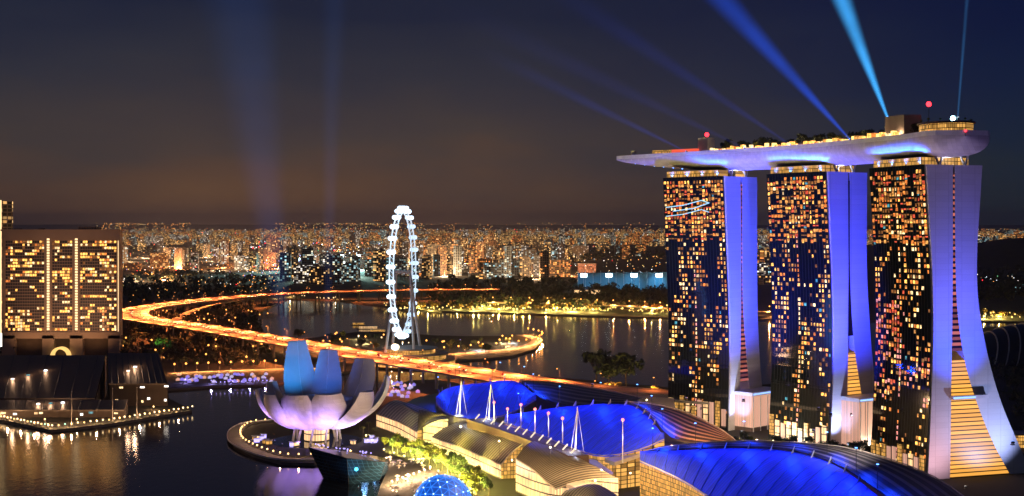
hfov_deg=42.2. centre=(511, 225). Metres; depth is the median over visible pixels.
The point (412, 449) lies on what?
tree
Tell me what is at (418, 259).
apartment block
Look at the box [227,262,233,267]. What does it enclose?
apartment block
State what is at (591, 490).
mall front hall
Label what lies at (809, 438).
tree
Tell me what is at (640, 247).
apartment block
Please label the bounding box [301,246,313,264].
apartment block
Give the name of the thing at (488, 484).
tree
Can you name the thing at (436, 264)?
apartment block
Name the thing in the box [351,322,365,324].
jetty
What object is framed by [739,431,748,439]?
tree
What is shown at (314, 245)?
apartment block
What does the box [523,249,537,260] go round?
apartment block
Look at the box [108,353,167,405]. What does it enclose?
theatre hall
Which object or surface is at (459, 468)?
tree
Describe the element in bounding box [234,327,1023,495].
marina land
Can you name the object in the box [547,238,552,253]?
apartment block
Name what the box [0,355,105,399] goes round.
theatre hall
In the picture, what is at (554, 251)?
apartment block
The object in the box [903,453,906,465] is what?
lobby window
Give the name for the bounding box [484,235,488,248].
apartment block
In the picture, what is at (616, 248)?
apartment block
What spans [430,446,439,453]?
tree
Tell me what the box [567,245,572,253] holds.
apartment block
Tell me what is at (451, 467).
tree
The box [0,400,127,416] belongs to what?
theatre hall
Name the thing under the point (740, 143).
tree
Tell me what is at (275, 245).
apartment block
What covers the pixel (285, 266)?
apartment block
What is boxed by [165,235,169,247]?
apartment block
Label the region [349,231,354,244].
apartment block
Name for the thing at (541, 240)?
apartment block
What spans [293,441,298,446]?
kiosk
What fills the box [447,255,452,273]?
apartment block
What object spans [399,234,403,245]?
apartment block
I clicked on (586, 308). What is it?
shore lights
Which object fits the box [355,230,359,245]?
apartment block
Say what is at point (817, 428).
lobby window
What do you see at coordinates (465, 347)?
tree
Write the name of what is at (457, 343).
tree
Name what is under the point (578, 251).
apartment block
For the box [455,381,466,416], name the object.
cable mast
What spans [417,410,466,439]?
mall arcade roof
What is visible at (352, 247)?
apartment block
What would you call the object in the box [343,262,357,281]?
apartment block
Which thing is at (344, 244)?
apartment block
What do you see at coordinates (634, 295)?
woodland
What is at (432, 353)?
wheel terminal
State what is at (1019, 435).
pavilion block
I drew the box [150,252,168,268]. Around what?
apartment block
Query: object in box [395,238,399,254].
apartment block
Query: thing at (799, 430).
lobby window
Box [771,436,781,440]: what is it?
tree
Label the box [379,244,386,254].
apartment block
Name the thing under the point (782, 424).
lobby window
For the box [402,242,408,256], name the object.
apartment block
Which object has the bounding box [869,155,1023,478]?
hotel tower
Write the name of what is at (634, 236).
distant city
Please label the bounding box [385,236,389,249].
apartment block
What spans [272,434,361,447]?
pond
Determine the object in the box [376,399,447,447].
mall front hall
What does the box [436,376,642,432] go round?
mall hall
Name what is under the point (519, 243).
apartment block
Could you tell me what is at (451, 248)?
apartment block
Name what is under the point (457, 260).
apartment block
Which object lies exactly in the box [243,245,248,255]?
apartment block
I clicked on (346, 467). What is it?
crystal pavilion
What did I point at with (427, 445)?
tree
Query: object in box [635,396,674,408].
roof terrace
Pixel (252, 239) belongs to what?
apartment block
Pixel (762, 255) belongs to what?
apartment block
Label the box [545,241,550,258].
apartment block
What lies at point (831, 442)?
tree
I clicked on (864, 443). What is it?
tree
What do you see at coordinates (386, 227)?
hills
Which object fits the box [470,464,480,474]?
tree
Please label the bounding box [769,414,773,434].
lobby window
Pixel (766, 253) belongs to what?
apartment block
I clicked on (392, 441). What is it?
tree
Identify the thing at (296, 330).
tree
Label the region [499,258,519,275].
apartment block
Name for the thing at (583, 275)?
floodlight mast
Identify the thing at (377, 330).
jetty
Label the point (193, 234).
apartment block
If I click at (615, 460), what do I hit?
roof terrace
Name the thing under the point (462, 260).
apartment block
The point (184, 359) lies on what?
tree
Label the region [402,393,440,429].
mall flat roof
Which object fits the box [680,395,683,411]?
lobby window
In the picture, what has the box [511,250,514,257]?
apartment block
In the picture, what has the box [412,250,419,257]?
apartment block
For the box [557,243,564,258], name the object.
apartment block
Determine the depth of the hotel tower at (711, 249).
1016.59 m
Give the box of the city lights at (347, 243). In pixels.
[106,223,1019,291]
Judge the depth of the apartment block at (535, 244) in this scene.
6616.86 m
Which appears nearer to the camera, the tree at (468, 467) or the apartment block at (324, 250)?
the tree at (468, 467)
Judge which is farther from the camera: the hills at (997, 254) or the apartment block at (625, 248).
the apartment block at (625, 248)
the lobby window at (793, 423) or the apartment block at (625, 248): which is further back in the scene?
the apartment block at (625, 248)
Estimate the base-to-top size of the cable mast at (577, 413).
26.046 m
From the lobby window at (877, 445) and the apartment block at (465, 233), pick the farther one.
the apartment block at (465, 233)
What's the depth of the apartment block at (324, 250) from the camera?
5910.86 m
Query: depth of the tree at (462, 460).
828.70 m
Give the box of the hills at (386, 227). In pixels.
[13,224,1023,229]
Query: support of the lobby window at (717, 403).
in the hotel tower at (711, 249)
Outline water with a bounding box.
[0,300,1020,495]
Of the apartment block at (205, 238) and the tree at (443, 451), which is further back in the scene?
the apartment block at (205, 238)
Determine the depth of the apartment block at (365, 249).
6528.72 m
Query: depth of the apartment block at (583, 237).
10231.48 m
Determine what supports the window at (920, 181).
in the hotel tower at (938, 411)
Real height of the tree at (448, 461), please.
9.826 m
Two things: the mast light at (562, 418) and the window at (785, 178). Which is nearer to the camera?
the mast light at (562, 418)
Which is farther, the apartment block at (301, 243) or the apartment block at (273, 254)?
the apartment block at (301, 243)
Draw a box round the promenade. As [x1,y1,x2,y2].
[227,420,313,458]
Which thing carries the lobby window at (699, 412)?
in the hotel tower at (711, 249)
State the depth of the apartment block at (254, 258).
4426.36 m
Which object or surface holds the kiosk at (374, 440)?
on the marina land at (1004, 485)
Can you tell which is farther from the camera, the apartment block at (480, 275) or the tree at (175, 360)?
the apartment block at (480, 275)
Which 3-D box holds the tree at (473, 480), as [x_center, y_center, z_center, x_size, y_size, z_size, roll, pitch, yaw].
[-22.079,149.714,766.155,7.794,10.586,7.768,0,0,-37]
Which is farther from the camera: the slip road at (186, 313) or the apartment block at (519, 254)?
the apartment block at (519, 254)
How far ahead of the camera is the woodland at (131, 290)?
3248.88 m
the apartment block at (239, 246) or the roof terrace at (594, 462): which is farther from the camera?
the apartment block at (239, 246)
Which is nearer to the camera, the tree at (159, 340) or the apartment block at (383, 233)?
the tree at (159, 340)
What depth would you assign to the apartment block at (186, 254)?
5649.54 m
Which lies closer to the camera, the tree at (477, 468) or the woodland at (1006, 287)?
the tree at (477, 468)
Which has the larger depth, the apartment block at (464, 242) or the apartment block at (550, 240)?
the apartment block at (550, 240)
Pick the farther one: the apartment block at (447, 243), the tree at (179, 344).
the apartment block at (447, 243)
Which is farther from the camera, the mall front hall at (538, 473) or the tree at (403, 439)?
the tree at (403, 439)
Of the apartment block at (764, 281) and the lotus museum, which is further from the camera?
the apartment block at (764, 281)
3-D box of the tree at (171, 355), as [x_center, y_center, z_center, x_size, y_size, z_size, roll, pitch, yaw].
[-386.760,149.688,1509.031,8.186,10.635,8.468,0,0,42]
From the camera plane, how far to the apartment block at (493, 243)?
5476.52 m
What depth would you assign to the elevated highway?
1503.04 m
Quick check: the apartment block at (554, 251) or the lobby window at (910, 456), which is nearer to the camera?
the lobby window at (910, 456)
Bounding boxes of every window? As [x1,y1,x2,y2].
[664,180,727,413]
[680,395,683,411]
[686,403,689,412]
[691,406,695,416]
[697,400,701,417]
[703,401,707,421]
[709,402,713,423]
[715,401,719,426]
[721,409,725,427]
[767,176,830,430]
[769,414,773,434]
[775,420,778,435]
[781,423,784,438]
[786,421,790,437]
[792,422,795,435]
[798,428,801,441]
[804,423,807,436]
[816,427,819,442]
[822,425,825,442]
[870,169,929,457]
[871,439,874,453]
[876,444,879,456]
[881,443,884,457]
[887,446,890,459]
[892,446,895,461]
[897,444,901,463]
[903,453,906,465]
[908,453,912,467]
[914,457,917,469]
[919,454,923,470]
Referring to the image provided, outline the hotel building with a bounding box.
[0,227,123,355]
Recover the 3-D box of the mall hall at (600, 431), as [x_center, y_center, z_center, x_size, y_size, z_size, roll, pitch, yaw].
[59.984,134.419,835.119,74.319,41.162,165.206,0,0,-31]
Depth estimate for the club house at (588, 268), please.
4225.95 m
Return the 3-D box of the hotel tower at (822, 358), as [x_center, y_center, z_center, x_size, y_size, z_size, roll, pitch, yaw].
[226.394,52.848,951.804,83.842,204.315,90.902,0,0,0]
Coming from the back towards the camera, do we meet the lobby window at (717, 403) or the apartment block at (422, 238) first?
the apartment block at (422, 238)
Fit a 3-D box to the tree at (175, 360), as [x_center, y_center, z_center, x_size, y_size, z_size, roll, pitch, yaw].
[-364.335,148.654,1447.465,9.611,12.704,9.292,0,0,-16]
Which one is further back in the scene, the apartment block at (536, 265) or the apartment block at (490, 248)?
the apartment block at (490, 248)
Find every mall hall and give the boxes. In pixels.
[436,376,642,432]
[504,399,734,488]
[640,440,963,495]
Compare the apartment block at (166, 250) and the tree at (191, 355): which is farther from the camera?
the apartment block at (166, 250)
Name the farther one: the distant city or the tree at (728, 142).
the distant city
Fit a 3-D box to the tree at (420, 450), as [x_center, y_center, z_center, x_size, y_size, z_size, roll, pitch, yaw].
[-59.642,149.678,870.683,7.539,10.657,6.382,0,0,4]
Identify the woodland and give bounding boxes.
[123,268,277,302]
[123,322,271,364]
[129,245,279,256]
[155,299,262,331]
[425,274,667,309]
[465,247,665,260]
[977,264,1023,301]
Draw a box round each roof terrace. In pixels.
[566,481,601,488]
[589,459,612,475]
[605,440,683,465]
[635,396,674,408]
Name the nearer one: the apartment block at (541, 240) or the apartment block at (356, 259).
the apartment block at (356, 259)
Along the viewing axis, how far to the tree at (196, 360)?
1436.73 m
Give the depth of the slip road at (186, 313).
2378.04 m
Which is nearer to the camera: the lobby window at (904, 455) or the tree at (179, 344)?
the lobby window at (904, 455)
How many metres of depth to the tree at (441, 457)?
841.38 m
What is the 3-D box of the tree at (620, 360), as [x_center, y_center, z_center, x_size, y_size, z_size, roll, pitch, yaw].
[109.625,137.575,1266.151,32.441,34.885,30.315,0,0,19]
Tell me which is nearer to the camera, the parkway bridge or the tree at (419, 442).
the tree at (419, 442)
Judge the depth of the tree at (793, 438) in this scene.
924.30 m
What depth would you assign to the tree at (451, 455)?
851.93 m
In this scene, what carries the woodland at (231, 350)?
on the city land at (764, 295)
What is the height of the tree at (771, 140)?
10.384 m
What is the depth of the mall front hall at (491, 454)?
849.67 m
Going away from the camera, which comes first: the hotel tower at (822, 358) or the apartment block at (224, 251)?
the hotel tower at (822, 358)
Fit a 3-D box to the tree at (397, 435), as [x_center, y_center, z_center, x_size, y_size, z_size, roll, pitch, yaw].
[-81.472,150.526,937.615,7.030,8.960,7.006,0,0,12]
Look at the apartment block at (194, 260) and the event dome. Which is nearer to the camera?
the event dome
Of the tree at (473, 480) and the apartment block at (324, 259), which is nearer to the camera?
the tree at (473, 480)
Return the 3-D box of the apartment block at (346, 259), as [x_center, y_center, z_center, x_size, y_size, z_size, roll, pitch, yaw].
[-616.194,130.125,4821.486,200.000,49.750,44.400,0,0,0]
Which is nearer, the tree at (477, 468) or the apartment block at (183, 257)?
the tree at (477, 468)
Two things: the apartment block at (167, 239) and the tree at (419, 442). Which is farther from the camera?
the apartment block at (167, 239)
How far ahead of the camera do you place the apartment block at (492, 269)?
3831.48 m
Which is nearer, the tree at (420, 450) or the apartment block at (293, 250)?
the tree at (420, 450)
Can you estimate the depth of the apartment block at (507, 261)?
3919.99 m
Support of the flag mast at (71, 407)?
on the city land at (764, 295)
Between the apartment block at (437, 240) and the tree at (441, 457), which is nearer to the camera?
the tree at (441, 457)
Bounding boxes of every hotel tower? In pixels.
[663,168,770,431]
[766,164,873,451]
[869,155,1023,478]
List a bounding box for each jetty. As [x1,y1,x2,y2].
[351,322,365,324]
[357,326,378,328]
[369,329,386,331]
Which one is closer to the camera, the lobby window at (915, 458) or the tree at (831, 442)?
the lobby window at (915, 458)
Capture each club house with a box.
[573,289,599,293]
[577,263,596,272]
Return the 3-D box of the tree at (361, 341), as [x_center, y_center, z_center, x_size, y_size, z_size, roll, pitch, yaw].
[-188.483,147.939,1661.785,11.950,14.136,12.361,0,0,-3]
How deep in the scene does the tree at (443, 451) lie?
865.15 m
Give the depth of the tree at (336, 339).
1693.19 m
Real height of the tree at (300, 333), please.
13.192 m
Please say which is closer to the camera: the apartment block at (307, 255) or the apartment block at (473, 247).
the apartment block at (307, 255)
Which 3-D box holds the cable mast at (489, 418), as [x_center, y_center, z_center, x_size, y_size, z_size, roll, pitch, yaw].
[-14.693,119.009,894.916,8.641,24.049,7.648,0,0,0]
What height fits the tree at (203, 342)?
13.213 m
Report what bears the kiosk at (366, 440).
on the marina land at (1004, 485)
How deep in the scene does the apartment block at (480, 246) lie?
5506.27 m
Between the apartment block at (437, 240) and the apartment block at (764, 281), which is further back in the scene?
the apartment block at (437, 240)
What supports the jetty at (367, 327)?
on the water
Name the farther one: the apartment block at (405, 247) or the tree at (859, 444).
the apartment block at (405, 247)
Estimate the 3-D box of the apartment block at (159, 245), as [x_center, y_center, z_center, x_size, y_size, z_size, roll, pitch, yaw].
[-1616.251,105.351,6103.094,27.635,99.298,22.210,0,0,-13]
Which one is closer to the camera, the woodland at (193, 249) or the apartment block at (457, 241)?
the apartment block at (457, 241)
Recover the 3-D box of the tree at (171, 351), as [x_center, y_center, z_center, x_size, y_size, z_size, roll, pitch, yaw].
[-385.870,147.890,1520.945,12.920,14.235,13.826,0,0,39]
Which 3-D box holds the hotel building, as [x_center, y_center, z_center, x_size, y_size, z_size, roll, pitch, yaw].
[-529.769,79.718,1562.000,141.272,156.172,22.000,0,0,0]
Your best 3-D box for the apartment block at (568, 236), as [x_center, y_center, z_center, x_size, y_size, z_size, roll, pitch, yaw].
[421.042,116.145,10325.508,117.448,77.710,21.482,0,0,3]
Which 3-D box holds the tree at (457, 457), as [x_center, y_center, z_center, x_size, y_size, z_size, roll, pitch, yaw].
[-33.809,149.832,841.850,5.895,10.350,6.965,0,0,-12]
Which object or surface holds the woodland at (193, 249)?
on the city land at (764, 295)
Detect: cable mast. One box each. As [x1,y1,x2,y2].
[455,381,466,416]
[485,384,496,420]
[571,407,583,451]
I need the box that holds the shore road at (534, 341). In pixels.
[447,335,540,354]
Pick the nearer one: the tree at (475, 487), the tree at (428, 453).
the tree at (475, 487)
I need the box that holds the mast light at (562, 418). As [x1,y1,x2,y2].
[561,417,563,442]
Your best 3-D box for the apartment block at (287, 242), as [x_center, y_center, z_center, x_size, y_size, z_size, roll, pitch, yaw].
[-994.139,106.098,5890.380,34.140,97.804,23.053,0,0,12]
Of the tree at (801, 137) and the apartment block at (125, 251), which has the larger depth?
the apartment block at (125, 251)
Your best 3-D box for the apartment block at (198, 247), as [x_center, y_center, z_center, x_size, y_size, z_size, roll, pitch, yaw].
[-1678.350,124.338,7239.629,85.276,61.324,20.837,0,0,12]
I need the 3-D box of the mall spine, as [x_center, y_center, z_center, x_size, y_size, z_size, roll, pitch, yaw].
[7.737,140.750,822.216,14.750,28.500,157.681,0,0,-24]
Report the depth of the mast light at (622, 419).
753.12 m
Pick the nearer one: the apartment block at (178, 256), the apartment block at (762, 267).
the apartment block at (762, 267)
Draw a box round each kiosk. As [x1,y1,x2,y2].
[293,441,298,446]
[363,438,369,442]
[370,438,377,442]
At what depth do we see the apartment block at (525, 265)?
3947.57 m
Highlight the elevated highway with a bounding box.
[123,289,708,404]
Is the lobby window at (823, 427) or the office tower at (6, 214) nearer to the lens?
the lobby window at (823, 427)
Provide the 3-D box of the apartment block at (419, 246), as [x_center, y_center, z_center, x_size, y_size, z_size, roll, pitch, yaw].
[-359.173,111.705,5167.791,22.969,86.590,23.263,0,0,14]
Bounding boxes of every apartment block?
[123,246,127,263]
[124,262,141,269]
[137,242,145,250]
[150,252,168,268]
[157,237,162,252]
[163,233,167,244]
[163,247,177,257]
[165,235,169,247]
[171,247,188,261]
[174,247,182,268]
[183,250,184,265]
[190,251,198,271]
[192,231,195,238]
[196,242,207,251]
[202,244,209,256]
[203,235,208,242]
[208,239,214,254]
[213,246,218,262]
[220,239,228,263]
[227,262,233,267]
[231,242,237,259]
[234,255,260,269]
[236,242,240,251]
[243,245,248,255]
[250,235,254,246]
[250,252,258,271]
[258,246,268,268]
[266,241,270,251]
[269,251,278,266]
[271,239,278,264]
[280,251,290,280]
[283,238,291,252]
[286,245,298,279]
[293,263,324,283]
[299,238,303,248]
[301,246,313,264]
[309,265,333,284]
[310,243,316,259]
[314,254,366,267]
[319,247,333,253]
[319,253,332,265]
[323,238,330,246]
[330,254,342,284]
[334,235,337,246]
[342,238,345,251]
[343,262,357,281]
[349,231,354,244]
[350,243,355,253]
[350,255,360,280]
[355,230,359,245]
[359,241,369,247]
[363,247,372,256]
[364,259,372,275]
[367,250,372,258]
[373,248,385,280]
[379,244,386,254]
[381,229,385,238]
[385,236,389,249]
[385,256,408,275]
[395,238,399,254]
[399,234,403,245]
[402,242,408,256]
[406,240,413,258]
[410,257,420,271]
[410,260,418,281]
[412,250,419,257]
[415,237,426,240]
[416,243,422,263]
[422,254,431,278]
[426,243,435,274]
[433,253,439,275]
[434,237,439,250]
[436,244,446,274]
[443,241,450,255]
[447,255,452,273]
[450,243,457,255]
[453,244,461,275]
[454,239,460,245]
[460,237,467,257]
[462,247,463,272]
[463,229,467,237]
[468,244,475,249]
[468,272,486,278]
[469,248,478,272]
[476,241,483,257]
[479,257,491,272]
[483,261,500,278]
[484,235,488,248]
[486,245,493,257]
[490,240,496,246]
[492,249,499,261]
[494,246,502,258]
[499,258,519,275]
[504,245,510,277]
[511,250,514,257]
[512,241,522,247]
[516,251,522,258]
[520,255,530,276]
[521,244,527,250]
[523,236,527,244]
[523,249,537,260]
[531,261,532,275]
[532,239,537,249]
[533,254,539,276]
[538,236,543,250]
[540,250,548,278]
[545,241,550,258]
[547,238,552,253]
[549,258,570,276]
[552,244,556,258]
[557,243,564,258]
[559,235,573,243]
[561,233,564,243]
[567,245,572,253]
[572,245,588,258]
[581,232,585,243]
[596,242,609,250]
[610,231,614,240]
[614,244,619,255]
[622,242,629,258]
[636,243,645,253]
[649,241,657,246]
[660,232,663,245]
[757,261,767,274]
[757,274,770,282]
[759,277,770,284]
[760,249,763,260]
[764,246,770,265]
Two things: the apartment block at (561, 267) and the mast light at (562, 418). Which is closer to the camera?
the mast light at (562, 418)
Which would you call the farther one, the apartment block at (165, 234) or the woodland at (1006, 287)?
the apartment block at (165, 234)
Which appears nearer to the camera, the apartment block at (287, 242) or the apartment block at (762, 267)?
the apartment block at (762, 267)
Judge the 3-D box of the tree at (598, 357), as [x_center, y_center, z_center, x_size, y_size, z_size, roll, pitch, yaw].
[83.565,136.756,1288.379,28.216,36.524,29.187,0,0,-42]
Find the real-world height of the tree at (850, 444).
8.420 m
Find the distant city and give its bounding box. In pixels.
[114,228,1023,244]
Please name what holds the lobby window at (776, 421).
in the hotel tower at (822, 358)
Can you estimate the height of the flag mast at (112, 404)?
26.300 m
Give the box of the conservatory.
[983,323,1023,365]
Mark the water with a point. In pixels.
(195, 452)
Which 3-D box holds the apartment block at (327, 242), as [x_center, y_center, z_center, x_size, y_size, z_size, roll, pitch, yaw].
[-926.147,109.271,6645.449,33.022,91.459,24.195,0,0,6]
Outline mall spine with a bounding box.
[467,414,588,488]
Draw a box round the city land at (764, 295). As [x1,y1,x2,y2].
[0,230,1023,432]
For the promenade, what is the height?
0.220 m
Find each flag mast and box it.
[71,391,72,424]
[112,388,112,420]
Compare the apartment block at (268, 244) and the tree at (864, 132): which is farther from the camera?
the apartment block at (268, 244)
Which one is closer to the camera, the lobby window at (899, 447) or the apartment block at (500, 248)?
the lobby window at (899, 447)
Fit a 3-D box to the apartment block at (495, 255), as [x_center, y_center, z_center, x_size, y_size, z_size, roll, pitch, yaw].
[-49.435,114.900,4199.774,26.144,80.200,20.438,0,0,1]
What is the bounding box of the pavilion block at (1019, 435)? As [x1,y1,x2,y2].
[1013,430,1023,447]
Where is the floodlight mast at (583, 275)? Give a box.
[580,274,586,286]
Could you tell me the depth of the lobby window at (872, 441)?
860.30 m
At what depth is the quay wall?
908.49 m
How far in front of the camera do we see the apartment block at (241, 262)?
4585.65 m
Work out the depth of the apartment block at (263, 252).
4741.84 m
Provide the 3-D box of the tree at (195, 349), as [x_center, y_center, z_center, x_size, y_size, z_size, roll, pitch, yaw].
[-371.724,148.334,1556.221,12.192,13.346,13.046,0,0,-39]
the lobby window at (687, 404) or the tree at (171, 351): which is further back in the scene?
the tree at (171, 351)
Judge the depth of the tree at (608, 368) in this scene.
1271.69 m
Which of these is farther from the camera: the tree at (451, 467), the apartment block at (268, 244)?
the apartment block at (268, 244)
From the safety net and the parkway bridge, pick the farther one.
the safety net
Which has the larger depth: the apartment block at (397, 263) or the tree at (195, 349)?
the apartment block at (397, 263)
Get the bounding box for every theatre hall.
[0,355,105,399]
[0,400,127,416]
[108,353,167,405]
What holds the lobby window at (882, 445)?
in the hotel tower at (938, 411)
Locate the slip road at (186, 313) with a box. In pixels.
[173,295,292,320]
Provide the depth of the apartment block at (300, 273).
3527.23 m
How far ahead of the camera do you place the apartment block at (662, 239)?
9898.39 m
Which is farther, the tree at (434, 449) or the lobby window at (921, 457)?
the tree at (434, 449)
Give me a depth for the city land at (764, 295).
2445.27 m
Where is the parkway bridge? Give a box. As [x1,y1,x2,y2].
[487,302,769,312]
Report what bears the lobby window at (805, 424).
in the hotel tower at (822, 358)
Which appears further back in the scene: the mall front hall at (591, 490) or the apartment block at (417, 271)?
the apartment block at (417, 271)
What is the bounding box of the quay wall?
[227,419,313,460]
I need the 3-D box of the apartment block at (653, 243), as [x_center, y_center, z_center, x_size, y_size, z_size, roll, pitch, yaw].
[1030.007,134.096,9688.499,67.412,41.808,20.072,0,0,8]
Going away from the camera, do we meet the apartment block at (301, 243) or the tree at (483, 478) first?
the tree at (483, 478)
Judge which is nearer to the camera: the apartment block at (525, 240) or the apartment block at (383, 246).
the apartment block at (383, 246)
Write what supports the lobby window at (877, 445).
in the hotel tower at (938, 411)
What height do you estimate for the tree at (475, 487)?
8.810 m
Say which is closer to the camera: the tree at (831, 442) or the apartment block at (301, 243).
the tree at (831, 442)
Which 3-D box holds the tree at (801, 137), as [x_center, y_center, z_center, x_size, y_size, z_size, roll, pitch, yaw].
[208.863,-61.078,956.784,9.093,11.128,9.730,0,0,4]
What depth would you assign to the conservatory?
1469.32 m
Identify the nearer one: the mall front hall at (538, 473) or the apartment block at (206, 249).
the mall front hall at (538, 473)
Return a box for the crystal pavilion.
[308,443,388,483]
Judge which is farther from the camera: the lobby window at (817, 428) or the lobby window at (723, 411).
the lobby window at (723, 411)
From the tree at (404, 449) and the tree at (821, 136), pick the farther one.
the tree at (821, 136)
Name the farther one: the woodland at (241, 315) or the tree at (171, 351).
the woodland at (241, 315)
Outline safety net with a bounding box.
[578,270,666,289]
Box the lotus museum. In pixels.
[256,340,389,443]
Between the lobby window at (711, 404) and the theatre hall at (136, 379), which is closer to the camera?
the lobby window at (711, 404)
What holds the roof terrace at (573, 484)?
on the mall front hall at (538, 473)
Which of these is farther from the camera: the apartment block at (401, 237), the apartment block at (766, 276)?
the apartment block at (401, 237)
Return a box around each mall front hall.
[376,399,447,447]
[431,422,521,478]
[515,441,617,495]
[561,484,616,495]
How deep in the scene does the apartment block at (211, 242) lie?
6836.97 m
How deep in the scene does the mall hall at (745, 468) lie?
662.11 m
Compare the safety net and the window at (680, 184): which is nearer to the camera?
the window at (680, 184)
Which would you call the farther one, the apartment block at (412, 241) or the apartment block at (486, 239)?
the apartment block at (486, 239)
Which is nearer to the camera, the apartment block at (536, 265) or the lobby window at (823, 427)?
the lobby window at (823, 427)
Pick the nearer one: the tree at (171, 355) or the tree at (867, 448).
the tree at (867, 448)
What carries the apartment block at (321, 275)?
on the city land at (764, 295)
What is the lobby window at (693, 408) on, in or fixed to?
in the hotel tower at (711, 249)
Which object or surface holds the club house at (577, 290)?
on the driving range
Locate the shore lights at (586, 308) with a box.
[384,303,1019,318]
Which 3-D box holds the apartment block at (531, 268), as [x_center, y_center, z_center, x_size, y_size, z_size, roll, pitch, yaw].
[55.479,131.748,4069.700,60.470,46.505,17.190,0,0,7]
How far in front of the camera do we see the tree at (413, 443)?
913.57 m
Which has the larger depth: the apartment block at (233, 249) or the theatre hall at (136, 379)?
the apartment block at (233, 249)
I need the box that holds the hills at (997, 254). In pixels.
[977,238,1023,268]
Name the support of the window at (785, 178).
in the hotel tower at (822, 358)
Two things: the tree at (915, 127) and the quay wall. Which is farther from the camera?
the quay wall
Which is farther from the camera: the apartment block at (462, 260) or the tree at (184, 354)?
the apartment block at (462, 260)
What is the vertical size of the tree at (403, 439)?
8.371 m
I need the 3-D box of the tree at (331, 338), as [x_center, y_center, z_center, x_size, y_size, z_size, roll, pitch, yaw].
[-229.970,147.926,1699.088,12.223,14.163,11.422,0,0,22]
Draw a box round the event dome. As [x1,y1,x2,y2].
[414,474,470,495]
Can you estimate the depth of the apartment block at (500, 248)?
4392.19 m
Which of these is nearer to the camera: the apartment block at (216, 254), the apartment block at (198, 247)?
the apartment block at (216, 254)
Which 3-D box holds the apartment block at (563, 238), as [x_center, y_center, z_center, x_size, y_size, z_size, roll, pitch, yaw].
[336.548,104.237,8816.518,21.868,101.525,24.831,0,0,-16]
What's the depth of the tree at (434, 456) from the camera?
848.67 m
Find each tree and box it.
[155,336,167,344]
[167,352,174,361]
[169,349,178,353]
[173,342,183,347]
[173,356,180,367]
[177,357,189,368]
[179,352,187,358]
[188,346,199,356]
[188,351,195,361]
[192,357,200,368]
[198,339,205,348]
[293,329,304,338]
[296,330,304,335]
[328,336,334,342]
[334,336,341,344]
[357,338,365,344]
[381,436,389,448]
[389,437,395,451]
[391,432,400,444]
[394,441,401,453]
[400,436,408,445]
[401,446,408,456]
[407,440,416,445]
[409,446,416,457]
[415,445,425,461]
[416,439,424,446]
[423,450,431,458]
[424,442,435,449]
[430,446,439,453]
[432,453,439,466]
[437,448,446,454]
[437,454,447,469]
[443,458,452,472]
[448,451,456,461]
[448,464,454,475]
[453,464,465,479]
[454,454,462,463]
[455,340,463,345]
[457,455,467,472]
[462,345,469,352]
[463,474,475,489]
[465,465,472,473]
[467,476,478,493]
[469,483,483,495]
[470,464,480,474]
[476,472,486,484]
[480,475,487,484]
[483,478,493,489]
[581,349,610,383]
[593,360,617,382]
[610,352,644,385]
[724,138,733,147]
[737,140,746,146]
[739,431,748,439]
[757,137,766,145]
[766,137,777,142]
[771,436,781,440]
[786,435,797,442]
[796,133,808,143]
[804,436,813,442]
[813,133,825,141]
[826,439,835,446]
[846,441,856,447]
[852,441,861,449]
[860,440,868,448]
[861,130,871,135]
[864,446,870,453]
[910,123,918,132]
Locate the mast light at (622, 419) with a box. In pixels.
[621,418,623,462]
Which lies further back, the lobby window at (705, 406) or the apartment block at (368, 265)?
the apartment block at (368, 265)
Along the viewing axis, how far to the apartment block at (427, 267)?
3803.18 m
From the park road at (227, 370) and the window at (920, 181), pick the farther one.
the park road at (227, 370)
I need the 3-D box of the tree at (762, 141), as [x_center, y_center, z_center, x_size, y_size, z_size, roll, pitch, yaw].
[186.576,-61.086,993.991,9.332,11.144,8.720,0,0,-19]
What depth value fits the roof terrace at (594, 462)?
757.74 m
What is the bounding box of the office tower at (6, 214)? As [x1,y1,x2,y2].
[0,200,12,354]
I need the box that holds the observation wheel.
[384,206,420,352]
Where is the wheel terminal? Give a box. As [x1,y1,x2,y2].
[375,344,457,367]
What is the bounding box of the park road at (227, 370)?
[167,367,315,373]
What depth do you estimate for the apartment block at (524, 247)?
5692.79 m
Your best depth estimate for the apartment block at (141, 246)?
8136.66 m
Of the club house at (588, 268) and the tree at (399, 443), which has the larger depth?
the club house at (588, 268)
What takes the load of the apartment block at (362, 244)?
on the city land at (764, 295)
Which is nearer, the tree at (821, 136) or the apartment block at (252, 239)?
the tree at (821, 136)
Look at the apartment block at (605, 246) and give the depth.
8012.79 m

